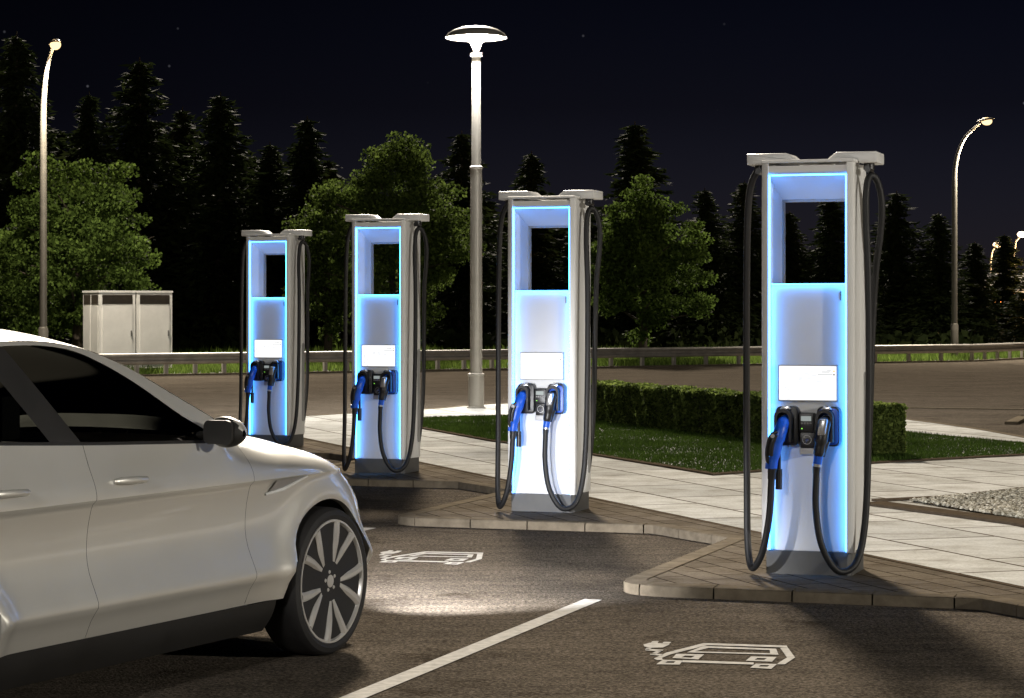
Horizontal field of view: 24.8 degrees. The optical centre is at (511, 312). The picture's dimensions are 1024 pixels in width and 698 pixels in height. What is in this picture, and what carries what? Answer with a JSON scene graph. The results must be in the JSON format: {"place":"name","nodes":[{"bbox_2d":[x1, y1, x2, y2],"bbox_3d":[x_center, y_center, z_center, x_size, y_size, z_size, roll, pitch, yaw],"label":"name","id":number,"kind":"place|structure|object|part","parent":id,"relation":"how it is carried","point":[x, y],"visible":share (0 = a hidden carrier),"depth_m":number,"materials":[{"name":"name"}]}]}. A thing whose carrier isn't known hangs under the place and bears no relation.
{"place":"outdoors","nodes":[
{"label":"outdoors","id":0,"kind":"place"},
{"bbox_2d":[0,359,1023,697],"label":"asphalt ground","id":1,"kind":"structure","parent":0,"point":[416,615],"depth_m":12.44,"materials":[{"name":"grey asphalt"}]},
{"bbox_2d":[0,329,372,690],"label":"car","id":2,"kind":"object","parent":1,"relation":"on","point":[141,516],"visible":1,"depth_m":10.14,"materials":[{"name":"white metal"}]},
{"bbox_3d":[-1.945,0.940,9.370,0.157,0.851,0.797,0,0,26],"label":"rear door","id":3,"kind":"part","parent":2,"relation":"part of","materials":[{"name":"white metal"}]},
{"bbox_3d":[-1.945,0.366,9.699,0.230,0.481,2.390,0,0,26],"label":"side window","id":4,"kind":"part","parent":2,"relation":"part of","materials":[{"name":"black glass"}]},
{"bbox_3d":[-1.528,0.961,10.296,0.163,0.807,1.227,0,0,26],"label":"front door","id":5,"kind":"part","parent":2,"relation":"part of","materials":[{"name":"white metal"}]},
{"bbox_2d":[380,550,482,564],"bbox_3d":[-0.563,1.686,16.022,0.725,0.001,0.932,0,0,0],"label":"bay symbol","id":6,"kind":"object","parent":1,"relation":"on","point":[479,556],"visible":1,"depth_m":16.07,"materials":[{"name":"paint"}]},
{"bbox_2d":[340,599,599,697],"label":"parking line","id":7,"kind":"object","parent":1,"relation":"on","point":[385,684],"visible":1,"depth_m":11.54,"materials":[{"name":"paint"}]},
{"bbox_2d":[141,358,1023,375],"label":"verge kerb","id":8,"kind":"structure","parent":1,"relation":"on","point":[188,374],"depth_m":70.98,"materials":[{"name":"concrete"}]},
{"bbox_2d":[304,438,1023,588],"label":"joint course","id":9,"kind":"object","parent":1,"relation":"on","point":[935,569],"depth_m":17.62,"materials":[{"name":"concrete"}]},
{"bbox_2d":[306,451,1023,617],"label":"kerb","id":10,"kind":"structure","parent":1,"relation":"on","point":[836,596],"depth_m":14.62,"materials":[{"name":"concrete"}]},
{"bbox_2d":[306,403,1023,437],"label":"plaza kerb","id":11,"kind":"structure","parent":1,"relation":"on","point":[1021,436],"depth_m":33.66,"materials":[{"name":"concrete"}]},
{"bbox_2d":[643,641,794,668],"bbox_3d":[1.027,1.686,11.472,0.725,0.001,0.932,0,0,0],"label":"bay symbol","id":12,"kind":"object","parent":1,"relation":"on","point":[786,651],"visible":1,"depth_m":11.50,"materials":[{"name":"paint"}]},
{"bbox_2d":[909,407,1023,409],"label":"road edge kerb","id":13,"kind":"structure","parent":1,"relation":"on","point":[965,408],"depth_m":40.56,"materials":[{"name":"concrete"}]},
{"bbox_2d":[1004,415,1023,424],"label":"traffic island kerb","id":14,"kind":"structure","parent":1,"relation":"on","point":[1017,420],"depth_m":35.39,"materials":[{"name":"concrete"}]},
{"bbox_2d":[0,0,1023,281],"label":"sky","id":15,"kind":"structure","parent":0,"point":[714,84],"materials":[{"name":"black"}]},
{"bbox_2d":[124,351,1019,373],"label":"verge ground","id":16,"kind":"structure","parent":0,"point":[505,367],"depth_m":70.02,"materials":[{"name":"green plant"}]},
{"bbox_2d":[0,224,37,335],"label":"broadleaf tree","id":17,"kind":"object","parent":16,"relation":"on","point":[4,319],"visible":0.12,"depth_m":73.41,"materials":[{"name":"green plant"}]},
{"bbox_2d":[0,31,89,345],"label":"spruce tree","id":18,"kind":"object","parent":16,"relation":"on","point":[18,125],"visible":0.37,"depth_m":87.69,"materials":[{"name":"green plant"}]},
{"bbox_2d":[38,39,60,337],"bbox_3d":[-12.323,-2.770,62.065,0.300,8.920,1.511,0,0,-28],"label":"street lamp","id":19,"kind":"object","parent":16,"relation":"on","point":[54,44],"visible":0.92,"depth_m":62.51,"materials":[{"name":"grey metal"}]},
{"bbox_2d":[0,150,163,348],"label":"broadleaf tree","id":20,"kind":"object","parent":16,"relation":"on","point":[79,237],"visible":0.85,"depth_m":69.15,"materials":[{"name":"green plant"}]},
{"bbox_2d":[54,91,151,290],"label":"spruce tree","id":21,"kind":"object","parent":16,"relation":"on","point":[89,134],"visible":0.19,"depth_m":95.71,"materials":[{"name":"green plant"}]},
{"bbox_2d":[82,290,135,368],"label":"utility cabinet","id":22,"kind":"object","parent":16,"relation":"on","point":[108,321],"visible":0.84,"depth_m":65.01,"materials":[{"name":"beige metal"}]},
{"bbox_3d":[-11.007,0.630,64.982,0.900,1.640,0.047,0,0,-33],"label":"door","id":23,"kind":"part","parent":22,"relation":"part of","materials":[{"name":"beige metal"}]},
{"bbox_2d":[135,291,172,369],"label":"utility cabinet","id":24,"kind":"object","parent":16,"relation":"on","point":[153,321],"visible":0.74,"depth_m":65.57,"materials":[{"name":"beige metal"}]},
{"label":"door","id":25,"kind":"part","parent":24,"relation":"part of","materials":[{"name":"beige metal"}]},
{"bbox_2d":[100,57,236,345],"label":"spruce tree","id":26,"kind":"object","parent":16,"relation":"on","point":[139,130],"visible":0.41,"depth_m":97.40,"materials":[{"name":"green plant"}]},
{"bbox_2d":[149,107,238,329],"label":"spruce tree","id":27,"kind":"object","parent":16,"relation":"on","point":[178,135],"visible":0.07,"depth_m":103.79,"materials":[{"name":"green plant"}]},
{"bbox_2d":[141,92,314,339],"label":"spruce tree","id":28,"kind":"object","parent":16,"relation":"on","point":[224,239],"visible":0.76,"depth_m":97.34,"materials":[{"name":"green plant"}]},
{"bbox_2d":[230,142,292,324],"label":"spruce tree","id":29,"kind":"object","parent":16,"relation":"on","point":[272,155],"visible":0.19,"depth_m":101.75,"materials":[{"name":"green plant"}]},
{"bbox_2d":[265,116,352,333],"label":"spruce tree","id":30,"kind":"object","parent":16,"relation":"on","point":[304,167],"visible":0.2,"depth_m":99.64,"materials":[{"name":"green plant"}]},
{"bbox_2d":[280,197,351,350],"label":"broadleaf tree","id":31,"kind":"object","parent":16,"relation":"on","point":[329,313],"visible":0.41,"depth_m":83.57,"materials":[{"name":"green plant"}]},
{"bbox_2d":[281,131,486,346],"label":"broadleaf tree","id":32,"kind":"object","parent":16,"relation":"on","point":[407,158],"visible":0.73,"depth_m":81.13,"materials":[{"name":"green plant"}]},
{"bbox_2d":[396,131,507,334],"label":"spruce tree","id":33,"kind":"object","parent":16,"relation":"on","point":[456,298],"visible":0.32,"depth_m":99.63,"materials":[{"name":"green plant"}]},
{"bbox_2d":[1,123,958,328],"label":"woods","id":34,"kind":"object","parent":16,"relation":"on","point":[332,165],"depth_m":125.39,"materials":[{"name":"green plant"}]},
{"bbox_2d":[482,151,567,332],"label":"spruce tree","id":35,"kind":"object","parent":16,"relation":"on","point":[530,175],"visible":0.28,"depth_m":101.69,"materials":[{"name":"green plant"}]},
{"bbox_2d":[59,322,1001,351],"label":"undergrowth","id":36,"kind":"object","parent":16,"relation":"on","point":[451,339],"visible":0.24,"depth_m":92.95,"materials":[{"name":"green plant"}]},
{"bbox_2d":[100,342,1023,373],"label":"guard rail","id":37,"kind":"object","parent":16,"relation":"on","point":[223,359],"visible":0.54,"depth_m":70.94,"materials":[{"name":"metal"}]},
{"bbox_2d":[534,199,625,331],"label":"spruce tree","id":38,"kind":"object","parent":16,"relation":"on","point":[561,262],"visible":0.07,"depth_m":99.75,"materials":[{"name":"green plant"}]},
{"bbox_2d":[564,121,695,335],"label":"spruce tree","id":39,"kind":"object","parent":16,"relation":"on","point":[634,161],"visible":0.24,"depth_m":97.71,"materials":[{"name":"green plant"}]},
{"bbox_2d":[591,173,718,347],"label":"broadleaf tree","id":40,"kind":"object","parent":16,"relation":"on","point":[639,235],"visible":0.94,"depth_m":79.39,"materials":[{"name":"green plant"}]},
{"bbox_2d":[652,188,761,345],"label":"spruce tree","id":41,"kind":"object","parent":16,"relation":"on","point":[711,224],"visible":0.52,"depth_m":95.54,"materials":[{"name":"green plant"}]},
{"bbox_2d":[681,180,793,334],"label":"spruce tree","id":42,"kind":"object","parent":16,"relation":"on","point":[736,232],"visible":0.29,"depth_m":97.58,"materials":[{"name":"green plant"}]},
{"bbox_2d":[757,211,814,325],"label":"spruce tree","id":43,"kind":"object","parent":16,"relation":"on","point":[793,248],"visible":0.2,"depth_m":99.72,"materials":[{"name":"green plant"}]},
{"bbox_2d":[793,202,895,337],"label":"spruce tree","id":44,"kind":"object","parent":16,"relation":"on","point":[829,256],"visible":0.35,"depth_m":97.72,"materials":[{"name":"green plant"}]},
{"bbox_2d":[870,190,978,339],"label":"spruce tree","id":45,"kind":"object","parent":16,"relation":"on","point":[896,252],"visible":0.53,"depth_m":99.62,"materials":[{"name":"green plant"}]},
{"bbox_2d":[882,212,997,340],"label":"spruce tree","id":46,"kind":"object","parent":16,"relation":"on","point":[934,285],"visible":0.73,"depth_m":97.69,"materials":[{"name":"green plant"}]},
{"bbox_2d":[951,117,993,355],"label":"street lamp","id":47,"kind":"object","parent":16,"relation":"on","point":[954,324],"visible":0.93,"depth_m":82.91,"materials":[{"name":"grey metal"}]},
{"bbox_2d":[957,241,1023,342],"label":"spruce tree","id":48,"kind":"object","parent":16,"relation":"on","point":[975,265],"visible":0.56,"depth_m":99.79,"materials":[{"name":"green plant"}]},
{"bbox_2d":[989,242,998,272],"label":"street lamp","id":49,"kind":"object","parent":16,"relation":"on","point":[994,244],"visible":0.27,"depth_m":149.94,"materials":[{"name":"white metal"}]},
{"bbox_2d":[965,273,1023,292],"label":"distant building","id":50,"kind":"structure","parent":16,"relation":"on","point":[1015,278],"depth_m":110.79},
{"bbox_2d":[983,234,1023,342],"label":"spruce tree","id":51,"kind":"object","parent":16,"relation":"on","point":[1004,257],"visible":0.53,"depth_m":103.76,"materials":[{"name":"green plant"}]},
{"bbox_2d":[995,275,1023,342],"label":"spruce tree","id":52,"kind":"object","parent":16,"relation":"on","point":[1019,311],"visible":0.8,"depth_m":99.83,"materials":[{"name":"green plant"}]},
{"bbox_2d":[1013,232,1023,270],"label":"street lamp","id":53,"kind":"object","parent":16,"relation":"on","point":[1020,234],"visible":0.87,"depth_m":139.94,"materials":[{"name":"white metal"}]},
{"bbox_2d":[172,341,1004,364],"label":"meadow grass","id":54,"kind":"structure","parent":0,"point":[222,350],"depth_m":87.70,"materials":[{"name":"green plant"}]},
{"bbox_2d":[292,439,1023,605],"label":"island paving","id":55,"kind":"structure","parent":0,"point":[727,565],"depth_m":15.01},
{"bbox_2d":[238,230,311,446],"bbox_3d":[-2.892,0.330,28.208,0.873,2.652,0.748,0,0,19],"label":"charging station","id":56,"kind":"object","parent":55,"relation":"on","point":[276,384],"visible":0.94,"depth_m":28.10,"materials":[{"name":"white metal"}]},
{"bbox_2d":[342,214,429,473],"bbox_3d":[-1.302,0.330,23.658,0.873,2.652,0.748,0,0,19],"label":"charging station","id":57,"kind":"object","parent":55,"relation":"on","point":[387,406],"visible":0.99,"depth_m":23.55,"materials":[{"name":"white metal"}]},
{"bbox_2d":[495,190,602,512],"bbox_3d":[0.288,0.330,19.108,0.873,2.652,0.748,0,0,19],"label":"charging station","id":58,"kind":"object","parent":55,"relation":"on","point":[552,398],"visible":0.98,"depth_m":18.99,"materials":[{"name":"white metal"}]},
{"bbox_2d":[743,151,884,575],"bbox_3d":[1.878,0.330,14.558,0.873,2.652,0.748,0,0,19],"label":"charging station","id":59,"kind":"object","parent":55,"relation":"on","point":[818,354],"visible":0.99,"depth_m":14.43,"materials":[{"name":"white metal"}]},
{"bbox_2d":[304,404,1023,585],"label":"plaza paving","id":60,"kind":"structure","parent":0,"point":[988,550],"depth_m":21.36,"materials":[{"name":"grey concrete"}]},
{"bbox_2d":[445,25,506,407],"bbox_3d":[-0.609,-1.620,39.551,1.054,6.492,1.054,0,0,0],"label":"plaza lamp","id":61,"kind":"object","parent":60,"relation":"on","point":[475,36],"visible":1,"depth_m":39.47,"materials":[{"name":"beige metal"}]},
{"bbox_2d":[422,427,1023,527],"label":"stone edging","id":62,"kind":"object","parent":60,"relation":"on","point":[882,502],"visible":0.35,"depth_m":20.14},
{"bbox_2d":[423,414,1023,472],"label":"lawn grass","id":63,"kind":"structure","parent":60,"relation":"on","point":[611,434],"depth_m":28.11,"materials":[{"name":"green plant"}]},
{"bbox_2d":[591,379,908,454],"bbox_3d":[2.573,1.299,31.016,0.467,0.642,10.166,0,0,-20],"label":"hedge","id":64,"kind":"object","parent":63,"relation":"on","point":[713,411],"visible":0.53,"depth_m":30.90,"materials":[{"name":"green plant"}]},
{"bbox_2d":[909,488,1023,518],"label":"gravel","id":65,"kind":"structure","parent":60,"relation":"on","point":[1005,502],"depth_m":19.73,"materials":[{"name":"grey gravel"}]}
]}

